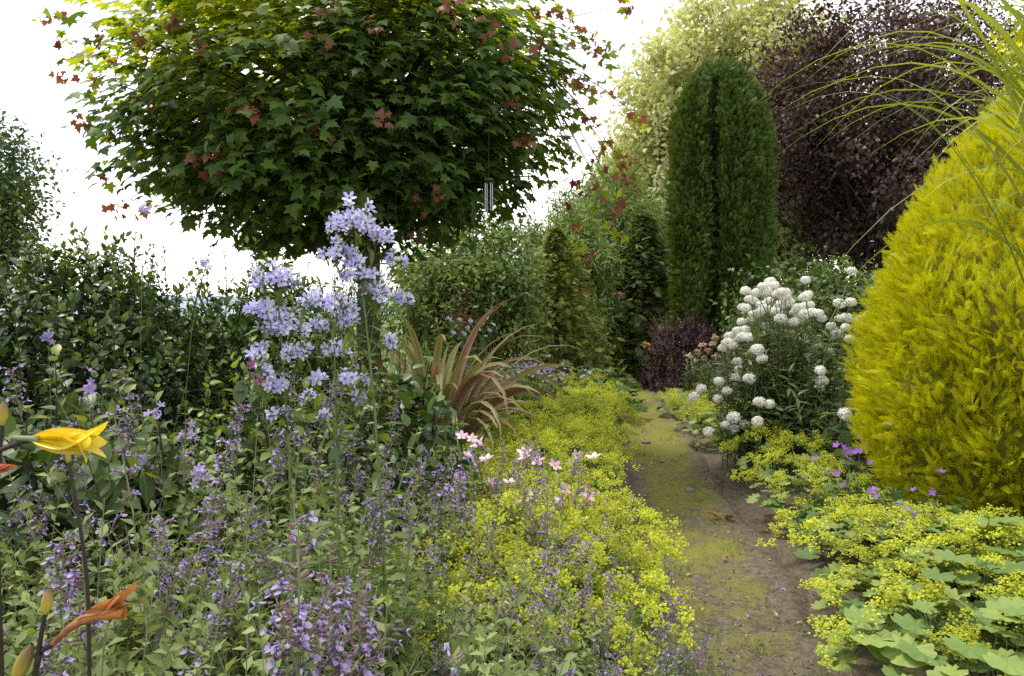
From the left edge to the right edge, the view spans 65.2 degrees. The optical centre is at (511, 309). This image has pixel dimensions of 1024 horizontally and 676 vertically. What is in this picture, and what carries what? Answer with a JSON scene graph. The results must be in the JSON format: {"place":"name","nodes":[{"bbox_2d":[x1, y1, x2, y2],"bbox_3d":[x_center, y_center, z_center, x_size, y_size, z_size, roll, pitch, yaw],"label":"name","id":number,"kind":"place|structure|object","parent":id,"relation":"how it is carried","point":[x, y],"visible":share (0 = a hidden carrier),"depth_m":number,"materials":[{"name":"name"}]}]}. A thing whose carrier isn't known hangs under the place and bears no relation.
{"place":"outdoors","nodes":[
{"label":"outdoors","id":0,"kind":"place"},
{"bbox_2d":[0,315,1021,675],"bbox_3d":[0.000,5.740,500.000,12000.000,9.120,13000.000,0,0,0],"label":"ground","id":1,"kind":"structure","parent":0,"point":[736,493],"depth_m":5.03,"materials":[{"name":"soil"}]},
{"bbox_2d":[0,482,50,623],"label":"catmint","id":2,"kind":"object","parent":1,"relation":"on","point":[4,531],"visible":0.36,"depth_m":2.14,"materials":[{"name":"purple plant"}]},
{"bbox_2d":[0,109,77,299],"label":"leaved tree","id":3,"kind":"object","parent":1,"relation":"on","point":[11,219],"visible":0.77,"depth_m":14.10,"materials":[{"name":"green plant"}]},
{"bbox_2d":[0,421,107,462],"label":"day lily","id":4,"kind":"object","parent":1,"relation":"on","point":[65,441],"visible":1,"depth_m":0.95,"materials":[{"name":"yellow plant"}]},
{"bbox_2d":[1,491,113,671],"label":"catmint","id":5,"kind":"object","parent":1,"relation":"on","point":[30,559],"visible":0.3,"depth_m":2.09,"materials":[{"name":"green plant"}]},
{"bbox_2d":[11,582,142,675],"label":"day lily","id":6,"kind":"object","parent":1,"relation":"on","point":[111,609],"visible":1,"depth_m":0.90,"materials":[{"name":"orange plant"}]},
{"bbox_2d":[65,455,91,675],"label":"day lily","id":7,"kind":"object","parent":1,"relation":"on","point":[85,566],"visible":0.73,"depth_m":1.12,"materials":[{"name":"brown plant"}]},
{"bbox_2d":[3,437,191,641],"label":"catmint","id":8,"kind":"object","parent":1,"relation":"on","point":[95,552],"visible":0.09,"depth_m":2.22,"materials":[{"name":"green plant"}]},
{"bbox_2d":[1,524,202,675],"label":"catmint","id":9,"kind":"object","parent":1,"relation":"on","point":[8,559],"visible":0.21,"depth_m":1.86,"materials":[{"name":"green plant"}]},
{"bbox_2d":[0,344,226,664],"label":"broad leaved shrub","id":10,"kind":"object","parent":1,"relation":"on","point":[25,462],"visible":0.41,"depth_m":2.46,"materials":[{"name":"green plant"}]},
{"bbox_2d":[0,181,256,524],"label":"evergreen shrub","id":11,"kind":"object","parent":1,"relation":"on","point":[29,322],"visible":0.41,"depth_m":3.73,"materials":[{"name":"green plant"}]},
{"bbox_2d":[10,429,249,624],"bbox_3d":[-1.435,0.816,2.614,0.993,0.755,0.930,0,0,-4],"label":"catmint","id":12,"kind":"object","parent":1,"relation":"on","point":[29,513],"visible":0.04,"depth_m":2.40,"materials":[{"name":"green plant"}]},
{"bbox_2d":[5,477,265,675],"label":"catmint","id":13,"kind":"object","parent":1,"relation":"on","point":[78,583],"visible":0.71,"depth_m":1.72,"materials":[{"name":"purple plant"}]},
{"bbox_2d":[35,578,241,675],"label":"catmint","id":14,"kind":"object","parent":1,"relation":"on","point":[163,644],"visible":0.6,"depth_m":1.62,"materials":[{"name":"purple plant"}]},
{"bbox_2d":[5,515,277,675],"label":"catmint","id":15,"kind":"object","parent":1,"relation":"on","point":[170,650],"visible":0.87,"depth_m":1.52,"materials":[{"name":"green plant"}]},
{"bbox_2d":[1,505,288,675],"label":"catmint","id":16,"kind":"object","parent":1,"relation":"on","point":[26,596],"visible":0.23,"depth_m":1.94,"materials":[{"name":"green plant"}]},
{"bbox_2d":[0,405,336,675],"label":"catmint","id":17,"kind":"object","parent":1,"relation":"on","point":[140,571],"visible":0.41,"depth_m":1.93,"materials":[{"name":"green plant"}]},
{"bbox_2d":[30,382,341,617],"bbox_3d":[-1.173,0.733,2.604,0.978,0.945,0.954,0,0,12],"label":"catmint","id":18,"kind":"object","parent":1,"relation":"on","point":[182,499],"visible":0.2,"depth_m":2.56,"materials":[{"name":"green plant"}]},
{"bbox_2d":[58,418,351,675],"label":"catmint","id":19,"kind":"object","parent":1,"relation":"on","point":[107,594],"visible":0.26,"depth_m":2.33,"materials":[{"name":"green plant"}]},
{"bbox_2d":[60,382,349,588],"bbox_3d":[-1.097,0.728,2.946,1.055,0.958,1.127,0,0,-38],"label":"catmint","id":20,"kind":"object","parent":1,"relation":"on","point":[228,486],"visible":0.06,"depth_m":2.74,"materials":[{"name":"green plant"}]},
{"bbox_2d":[36,352,399,675],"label":"catmint","id":21,"kind":"object","parent":1,"relation":"on","point":[351,509],"visible":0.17,"depth_m":2.38,"materials":[{"name":"green plant"}]},
{"bbox_2d":[40,584,429,675],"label":"catmint","id":22,"kind":"object","parent":1,"relation":"on","point":[247,663],"visible":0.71,"depth_m":1.55,"materials":[{"name":"green plant"}]},
{"bbox_2d":[71,404,399,647],"bbox_3d":[-0.900,0.747,2.663,1.204,0.917,1.005,0,0,-23],"label":"catmint","id":23,"kind":"object","parent":1,"relation":"on","point":[211,451],"visible":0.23,"depth_m":2.54,"materials":[{"name":"green plant"}]},
{"bbox_2d":[131,333,370,637],"bbox_3d":[-0.912,0.830,3.006,0.875,1.497,0.981,0,0,30],"label":"broad leaved shrub","id":24,"kind":"object","parent":1,"relation":"on","point":[243,388],"visible":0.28,"depth_m":2.94,"materials":[{"name":"green plant"}]},
{"bbox_2d":[148,236,389,485],"bbox_3d":[-1.305,0.651,4.317,1.386,2.092,1.401,0,0,0],"label":"evergreen shrub","id":25,"kind":"object","parent":1,"relation":"on","point":[226,334],"visible":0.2,"depth_m":4.20,"materials":[{"name":"green plant"}]},
{"bbox_2d":[107,472,467,675],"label":"catmint","id":26,"kind":"object","parent":1,"relation":"on","point":[403,588],"visible":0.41,"depth_m":1.99,"materials":[{"name":"green plant"}]},
{"bbox_2d":[242,257,340,675],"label":"bellflower","id":27,"kind":"object","parent":1,"relation":"on","point":[263,308],"visible":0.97,"depth_m":1.98,"materials":[{"name":"purple plant"}]},
{"bbox_2d":[248,503,350,675],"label":"mauve spike plant","id":28,"kind":"object","parent":1,"relation":"on","point":[284,648],"visible":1,"depth_m":0.88,"materials":[{"name":"purple plant"}]},
{"bbox_2d":[116,373,487,619],"bbox_3d":[-0.810,0.701,2.820,1.026,0.986,1.317,0,0,-28],"label":"catmint","id":29,"kind":"object","parent":1,"relation":"on","point":[433,511],"visible":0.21,"depth_m":2.72,"materials":[{"name":"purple plant"}]},
{"bbox_2d":[50,488,559,675],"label":"catmint","id":30,"kind":"object","parent":1,"relation":"on","point":[153,625],"visible":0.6,"depth_m":1.82,"materials":[{"name":"green plant"}]},
{"bbox_2d":[191,429,463,640],"bbox_3d":[-0.582,0.798,2.614,0.879,0.797,0.898,0,0,-22],"label":"catmint","id":31,"kind":"object","parent":1,"relation":"on","point":[343,538],"visible":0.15,"depth_m":2.48,"materials":[{"name":"green plant"}]},
{"bbox_2d":[214,382,443,568],"bbox_3d":[-0.693,0.740,3.195,0.846,0.937,0.921,0,0,-5],"label":"catmint","id":32,"kind":"object","parent":1,"relation":"on","point":[383,462],"visible":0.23,"depth_m":3.06,"materials":[{"name":"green plant"}]},
{"bbox_2d":[288,315,374,672],"bbox_3d":[-0.458,0.613,2.089,0.251,1.198,0.238,0,0,0],"label":"bellflower","id":33,"kind":"object","parent":1,"relation":"on","point":[346,378],"visible":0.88,"depth_m":2.10,"materials":[{"name":"purple plant"}]},
{"bbox_2d":[293,540,381,675],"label":"mauve spike plant","id":34,"kind":"object","parent":1,"relation":"on","point":[334,649],"visible":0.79,"depth_m":0.95,"materials":[{"name":"purple plant"}]},
{"bbox_2d":[31,0,648,413],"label":"maple tree","id":35,"kind":"object","parent":1,"relation":"on","point":[421,148],"visible":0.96,"depth_m":6.03,"materials":[{"name":"green plant"}]},
{"bbox_2d":[224,424,486,596],"bbox_3d":[-0.564,0.807,2.988,0.947,0.798,0.820,0,0,0],"label":"catmint","id":36,"kind":"object","parent":1,"relation":"on","point":[427,504],"visible":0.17,"depth_m":2.88,"materials":[{"name":"green plant"}]},
{"bbox_2d":[134,569,577,675],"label":"catmint","id":37,"kind":"object","parent":1,"relation":"on","point":[562,670],"visible":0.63,"depth_m":1.38,"materials":[{"name":"green plant"}]},
{"bbox_2d":[293,260,425,424],"bbox_3d":[-1.103,0.624,5.692,0.932,2.117,1.076,0,0,-30],"label":"needle shrub","id":38,"kind":"object","parent":1,"relation":"on","point":[379,323],"visible":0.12,"depth_m":5.64,"materials":[{"name":"green plant"}]},
{"bbox_2d":[323,565,410,675],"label":"mauve spike plant","id":39,"kind":"object","parent":1,"relation":"on","point":[363,647],"visible":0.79,"depth_m":1.00,"materials":[{"name":"purple plant"}]},
{"bbox_2d":[310,191,435,656],"bbox_3d":[-0.345,0.454,2.060,0.280,1.509,0.248,0,0,25],"label":"bellflower","id":40,"kind":"object","parent":1,"relation":"on","point":[352,222],"visible":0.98,"depth_m":2.05,"materials":[{"name":"purple plant"}]},
{"bbox_2d":[194,536,569,675],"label":"catmint","id":41,"kind":"object","parent":1,"relation":"on","point":[521,599],"visible":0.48,"depth_m":1.82,"materials":[{"name":"green plant"}]},
{"bbox_2d":[208,487,578,675],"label":"catmint","id":42,"kind":"object","parent":1,"relation":"on","point":[483,652],"visible":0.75,"depth_m":1.53,"materials":[{"name":"green plant"}]},
{"bbox_2d":[285,467,502,651],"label":"catmint","id":43,"kind":"object","parent":1,"relation":"on","point":[426,535],"visible":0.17,"depth_m":2.75,"materials":[{"name":"green plant"}]},
{"bbox_2d":[302,343,496,541],"bbox_3d":[-0.497,0.846,3.511,1.008,1.409,1.074,0,0,0],"label":"broad leaved shrub","id":44,"kind":"object","parent":1,"relation":"on","point":[432,408],"visible":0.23,"depth_m":3.42,"materials":[{"name":"green plant"}]},
{"bbox_2d":[278,530,532,675],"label":"catmint","id":45,"kind":"object","parent":1,"relation":"on","point":[408,619],"visible":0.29,"depth_m":2.02,"materials":[{"name":"green plant"}]},
{"bbox_2d":[278,480,541,675],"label":"catmint","id":46,"kind":"object","parent":1,"relation":"on","point":[437,570],"visible":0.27,"depth_m":2.22,"materials":[{"name":"purple plant"}]},
{"bbox_2d":[292,295,584,454],"bbox_3d":[-0.511,0.554,5.353,2.065,1.318,1.748,0,0,0],"label":"phormium","id":47,"kind":"object","parent":1,"relation":"on","point":[474,407],"visible":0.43,"depth_m":5.17,"materials":[{"name":"brown plant"}]},
{"bbox_2d":[405,253,509,382],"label":"upright shrub","id":48,"kind":"object","parent":1,"relation":"on","point":[471,289],"visible":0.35,"depth_m":9.16,"materials":[{"name":"green plant"}]},
{"bbox_2d":[424,288,490,380],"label":"orange tipped shrub","id":49,"kind":"object","parent":1,"relation":"on","point":[455,321],"visible":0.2,"depth_m":7.58,"materials":[{"name":"green plant"}]},
{"bbox_2d":[380,203,566,378],"bbox_3d":[-0.571,-0.119,10.148,2.392,2.664,2.533,0,0,-14],"label":"leaved tree","id":50,"kind":"object","parent":1,"relation":"on","point":[505,280],"visible":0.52,"depth_m":9.64,"materials":[{"name":"green plant"}]},
{"bbox_2d":[378,531,574,675],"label":"catmint","id":51,"kind":"object","parent":1,"relation":"on","point":[528,663],"visible":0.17,"depth_m":2.28,"materials":[{"name":"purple plant"}]},
{"bbox_2d":[370,433,589,558],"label":"catmint","id":52,"kind":"object","parent":1,"relation":"on","point":[509,474],"visible":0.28,"depth_m":3.13,"materials":[{"name":"purple plant"}]},
{"bbox_2d":[394,445,572,527],"bbox_3d":[-0.178,0.920,3.612,1.026,0.555,1.058,0,0,43],"label":"ladys mantle","id":53,"kind":"object","parent":1,"relation":"on","point":[493,475],"visible":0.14,"depth_m":3.67,"materials":[{"name":"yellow plant"}]},
{"bbox_2d":[359,511,618,668],"bbox_3d":[-0.196,0.994,2.748,1.038,0.483,0.915,0,0,-45],"label":"ladys mantle","id":54,"kind":"object","parent":1,"relation":"on","point":[481,547],"visible":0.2,"depth_m":2.71,"materials":[{"name":"yellow plant"}]},
{"bbox_2d":[403,486,602,650],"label":"catmint","id":55,"kind":"object","parent":1,"relation":"on","point":[584,558],"visible":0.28,"depth_m":2.68,"materials":[{"name":"green plant"}]},
{"bbox_2d":[410,486,602,671],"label":"catmint","id":56,"kind":"object","parent":1,"relation":"on","point":[580,593],"visible":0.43,"depth_m":2.39,"materials":[{"name":"purple plant"}]},
{"bbox_2d":[395,487,623,573],"bbox_3d":[-0.070,0.951,3.217,1.018,0.518,0.891,0,0,20],"label":"ladys mantle","id":57,"kind":"object","parent":1,"relation":"on","point":[518,513],"visible":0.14,"depth_m":3.05,"materials":[{"name":"yellow plant"}]},
{"bbox_2d":[375,555,669,675],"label":"ladys mantle","id":58,"kind":"object","parent":1,"relation":"on","point":[618,627],"visible":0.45,"depth_m":2.33,"materials":[{"name":"yellow plant"}]},
{"bbox_2d":[391,488,655,634],"bbox_3d":[0.055,0.939,2.973,1.037,0.556,1.043,0,0,-8],"label":"ladys mantle","id":59,"kind":"object","parent":1,"relation":"on","point":[506,497],"visible":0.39,"depth_m":2.89,"materials":[{"name":"yellow plant"}]},
{"bbox_2d":[418,439,636,596],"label":"catmint","id":60,"kind":"object","parent":1,"relation":"on","point":[535,493],"visible":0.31,"depth_m":2.90,"materials":[{"name":"purple plant"}]},
{"bbox_2d":[470,428,625,515],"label":"ladys mantle","id":61,"kind":"object","parent":1,"relation":"on","point":[600,487],"visible":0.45,"depth_m":4.52,"materials":[{"name":"yellow plant"}]},
{"bbox_2d":[414,508,682,649],"bbox_3d":[0.121,0.983,3.007,0.975,0.471,0.922,0,0,-15],"label":"ladys mantle","id":62,"kind":"object","parent":1,"relation":"on","point":[667,548],"visible":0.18,"depth_m":2.90,"materials":[{"name":"yellow plant"}]},
{"bbox_2d":[403,525,703,675],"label":"ladys mantle","id":63,"kind":"object","parent":1,"relation":"on","point":[658,577],"visible":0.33,"depth_m":2.60,"materials":[{"name":"yellow plant"}]},
{"bbox_2d":[431,577,684,675],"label":"catmint","id":64,"kind":"object","parent":1,"relation":"on","point":[584,653],"visible":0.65,"depth_m":2.09,"materials":[{"name":"purple plant"}]},
{"bbox_2d":[463,449,655,605],"bbox_3d":[0.208,0.882,3.352,0.822,0.676,0.821,0,0,0],"label":"musk mallow","id":65,"kind":"object","parent":1,"relation":"on","point":[554,464],"visible":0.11,"depth_m":3.14,"materials":[{"name":"pink plant"}]},
{"bbox_2d":[494,221,630,382],"bbox_3d":[0.605,-0.029,11.146,2.181,2.443,2.090,0,0,0],"label":"pyramidal conifer","id":66,"kind":"object","parent":1,"relation":"on","point":[565,285],"visible":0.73,"depth_m":11.04,"materials":[{"name":"green plant"}]},
{"bbox_2d":[482,418,642,503],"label":"ladys mantle","id":67,"kind":"object","parent":1,"relation":"on","point":[575,427],"visible":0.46,"depth_m":4.96,"materials":[{"name":"yellow plant"}]},
{"bbox_2d":[470,467,668,581],"bbox_3d":[0.190,0.991,3.648,1.008,0.452,1.009,0,0,40],"label":"ladys mantle","id":68,"kind":"object","parent":1,"relation":"on","point":[628,498],"visible":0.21,"depth_m":3.58,"materials":[{"name":"yellow plant"}]},
{"bbox_2d":[510,176,633,356],"bbox_3d":[0.952,-0.532,14.509,2.412,3.723,2.676,0,0,0],"label":"feathery tree","id":69,"kind":"object","parent":1,"relation":"on","point":[601,265],"visible":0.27,"depth_m":14.05,"materials":[{"name":"green plant"}]},
{"bbox_2d":[542,346,640,395],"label":"leafy clump","id":70,"kind":"object","parent":1,"relation":"on","point":[606,364],"visible":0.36,"depth_m":10.49,"materials":[{"name":"green plant"}]},
{"bbox_2d":[545,395,647,437],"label":"ladys mantle","id":71,"kind":"object","parent":1,"relation":"on","point":[587,409],"visible":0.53,"depth_m":7.03,"materials":[{"name":"yellow plant"}]},
{"bbox_2d":[515,483,689,598],"bbox_3d":[0.214,0.985,3.376,0.958,0.481,0.858,0,0,-22],"label":"ladys mantle","id":72,"kind":"object","parent":1,"relation":"on","point":[642,516],"visible":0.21,"depth_m":3.33,"materials":[{"name":"yellow plant"}]},
{"bbox_2d":[430,541,784,675],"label":"catmint","id":73,"kind":"object","parent":1,"relation":"on","point":[592,639],"visible":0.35,"depth_m":2.26,"materials":[{"name":"purple plant"}]},
{"bbox_2d":[551,149,669,368],"bbox_3d":[2.166,-0.848,16.850,3.243,4.872,3.578,0,0,18],"label":"feathery tree","id":74,"kind":"object","parent":1,"relation":"on","point":[634,206],"visible":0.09,"depth_m":16.30,"materials":[{"name":"green plant"}]},
{"bbox_2d":[597,207,671,378],"bbox_3d":[2.591,-0.330,15.517,2.796,3.341,2.876,0,0,0],"label":"pyramidal conifer","id":75,"kind":"object","parent":1,"relation":"on","point":[640,228],"visible":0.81,"depth_m":15.20,"materials":[{"name":"green plant"}]},
{"bbox_2d":[529,598,759,675],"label":"catmint","id":76,"kind":"object","parent":1,"relation":"on","point":[669,654],"visible":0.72,"depth_m":2.14,"materials":[{"name":"purple plant"}]},
{"bbox_2d":[591,558,744,675],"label":"catmint","id":77,"kind":"object","parent":1,"relation":"on","point":[668,643],"visible":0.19,"depth_m":2.63,"materials":[{"name":"purple plant"}]},
{"bbox_2d":[634,309,731,392],"bbox_3d":[2.828,0.784,12.934,1.725,1.604,1.587,0,0,0],"label":"purple barberry","id":78,"kind":"object","parent":1,"relation":"on","point":[675,344],"visible":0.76,"depth_m":12.72,"materials":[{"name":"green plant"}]},
{"bbox_2d":[612,618,765,675],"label":"catmint","id":79,"kind":"object","parent":1,"relation":"on","point":[680,667],"visible":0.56,"depth_m":2.41,"materials":[{"name":"purple plant"}]},
{"bbox_2d":[679,333,726,398],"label":"flowering perennial","id":80,"kind":"object","parent":1,"relation":"on","point":[696,379],"visible":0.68,"depth_m":10.38,"materials":[{"name":"green plant"}]},
{"bbox_2d":[663,56,780,377],"bbox_3d":[3.656,-1.593,14.004,2.024,5.688,1.986,0,0,0],"label":"columnar conifer","id":81,"kind":"object","parent":1,"relation":"on","point":[721,188],"visible":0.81,"depth_m":13.46,"materials":[{"name":"green plant"}]},
{"bbox_2d":[577,0,867,287],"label":"variegated tree","id":82,"kind":"object","parent":1,"relation":"on","point":[678,57],"visible":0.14,"depth_m":20.52,"materials":[{"name":"green plant"}]},
{"bbox_2d":[618,430,851,675],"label":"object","id":83,"kind":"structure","parent":1,"relation":"on","point":[744,541],"depth_m":3.47,"materials":[{"name":"green plant"}]},
{"bbox_2d":[703,306,835,422],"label":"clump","id":84,"kind":"object","parent":1,"relation":"on","point":[735,353],"visible":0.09,"depth_m":8.82,"materials":[{"name":"green plant"}]},
{"bbox_2d":[687,267,873,472],"bbox_3d":[2.161,0.435,5.974,1.655,1.537,1.590,0,0,16],"label":"white pompom plant","id":85,"kind":"object","parent":1,"relation":"on","point":[770,404],"visible":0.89,"depth_m":5.99,"materials":[{"name":"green plant"}]},
{"bbox_2d":[719,419,846,484],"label":"ladys mantle","id":86,"kind":"object","parent":1,"relation":"on","point":[781,440],"visible":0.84,"depth_m":5.55,"materials":[{"name":"yellow plant"}]},
{"bbox_2d":[708,241,880,400],"bbox_3d":[4.327,0.283,11.172,3.181,2.534,3.228,0,0,0],"label":"green shrub","id":87,"kind":"object","parent":1,"relation":"on","point":[826,293],"visible":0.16,"depth_m":10.81,"materials":[{"name":"green plant"}]},
{"bbox_2d":[726,447,876,520],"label":"ladys mantle","id":88,"kind":"object","parent":1,"relation":"on","point":[807,470],"visible":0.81,"depth_m":4.72,"materials":[{"name":"yellow plant"}]},
{"bbox_2d":[787,434,909,546],"bbox_3d":[1.841,0.940,4.234,0.753,0.602,0.719,0,0,0],"label":"cranesbill","id":89,"kind":"object","parent":1,"relation":"on","point":[817,498],"visible":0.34,"depth_m":4.21,"materials":[{"name":"green plant"}]},
{"bbox_2d":[755,486,968,554],"bbox_3d":[1.839,1.073,4.172,0.989,0.331,0.953,0,0,31],"label":"ladys mantle","id":90,"kind":"object","parent":1,"relation":"on","point":[830,513],"visible":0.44,"depth_m":4.07,"materials":[{"name":"yellow plant"}]},
{"bbox_2d":[818,410,910,482],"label":"leafy clump","id":91,"kind":"object","parent":1,"relation":"on","point":[847,439],"visible":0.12,"depth_m":5.60,"materials":[{"name":"green plant"}]},
{"bbox_2d":[745,0,1023,286],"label":"purple tree","id":92,"kind":"object","parent":1,"relation":"on","point":[882,185],"visible":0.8,"depth_m":17.50,"materials":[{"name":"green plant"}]},
{"bbox_2d":[754,0,1023,301],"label":"ornamental grass","id":93,"kind":"object","parent":1,"relation":"on","point":[1009,83],"depth_m":2.50,"materials":[{"name":"green plant"}]},
{"bbox_2d":[763,494,1022,601],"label":"ladys mantle","id":94,"kind":"object","parent":1,"relation":"on","point":[840,538],"visible":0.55,"depth_m":3.52,"materials":[{"name":"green plant"}]},
{"bbox_2d":[798,522,1023,672],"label":"ladys mantle","id":95,"kind":"object","parent":1,"relation":"on","point":[991,565],"visible":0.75,"depth_m":2.94,"materials":[{"name":"green plant"}]},
{"bbox_2d":[807,569,1023,675],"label":"ladys mantle","id":96,"kind":"object","parent":1,"relation":"on","point":[906,650],"visible":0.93,"depth_m":2.52,"materials":[{"name":"green plant"}]},
{"bbox_2d":[838,78,1023,542],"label":"golden conifer","id":97,"kind":"object","parent":1,"relation":"on","point":[940,385],"visible":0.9,"depth_m":4.27,"materials":[{"name":"yellow plant"}]},
{"bbox_2d":[856,0,1023,197],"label":"purple tree","id":98,"kind":"object","parent":1,"relation":"on","point":[957,7],"visible":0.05,"depth_m":19.73,"materials":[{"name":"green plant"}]},
{"bbox_2d":[857,493,1023,606],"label":"ladys mantle","id":99,"kind":"object","parent":1,"relation":"on","point":[969,521],"visible":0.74,"depth_m":3.31,"materials":[{"name":"yellow plant"}]},
{"bbox_2d":[867,422,1019,568],"bbox_3d":[2.006,0.855,3.807,0.928,0.750,0.749,0,0,0],"label":"cranesbill","id":100,"kind":"object","parent":1,"relation":"on","point":[953,510],"visible":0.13,"depth_m":3.66,"materials":[{"name":"green plant"}]},
{"bbox_2d":[918,555,1023,656],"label":"ladys mantle","id":101,"kind":"object","parent":1,"relation":"on","point":[972,589],"visible":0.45,"depth_m":2.86,"materials":[{"name":"green plant"}]},
{"bbox_2d":[943,575,1023,668],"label":"ladys mantle","id":102,"kind":"object","parent":1,"relation":"on","point":[1004,653],"visible":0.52,"depth_m":2.52,"materials":[{"name":"green plant"}]},
{"bbox_2d":[978,0,1023,124],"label":"golden shrub","id":103,"kind":"object","parent":1,"relation":"on","point":[1017,39],"visible":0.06,"depth_m":6.89,"materials":[{"name":"yellow plant"}]},
{"bbox_2d":[0,0,1023,299],"label":"sky","id":104,"kind":"structure","parent":0,"point":[27,53],"materials":[{"name":"white"}]},
{"bbox_2d":[612,369,866,675],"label":"path","id":105,"kind":"structure","parent":0,"point":[696,551],"depth_m":3.98,"materials":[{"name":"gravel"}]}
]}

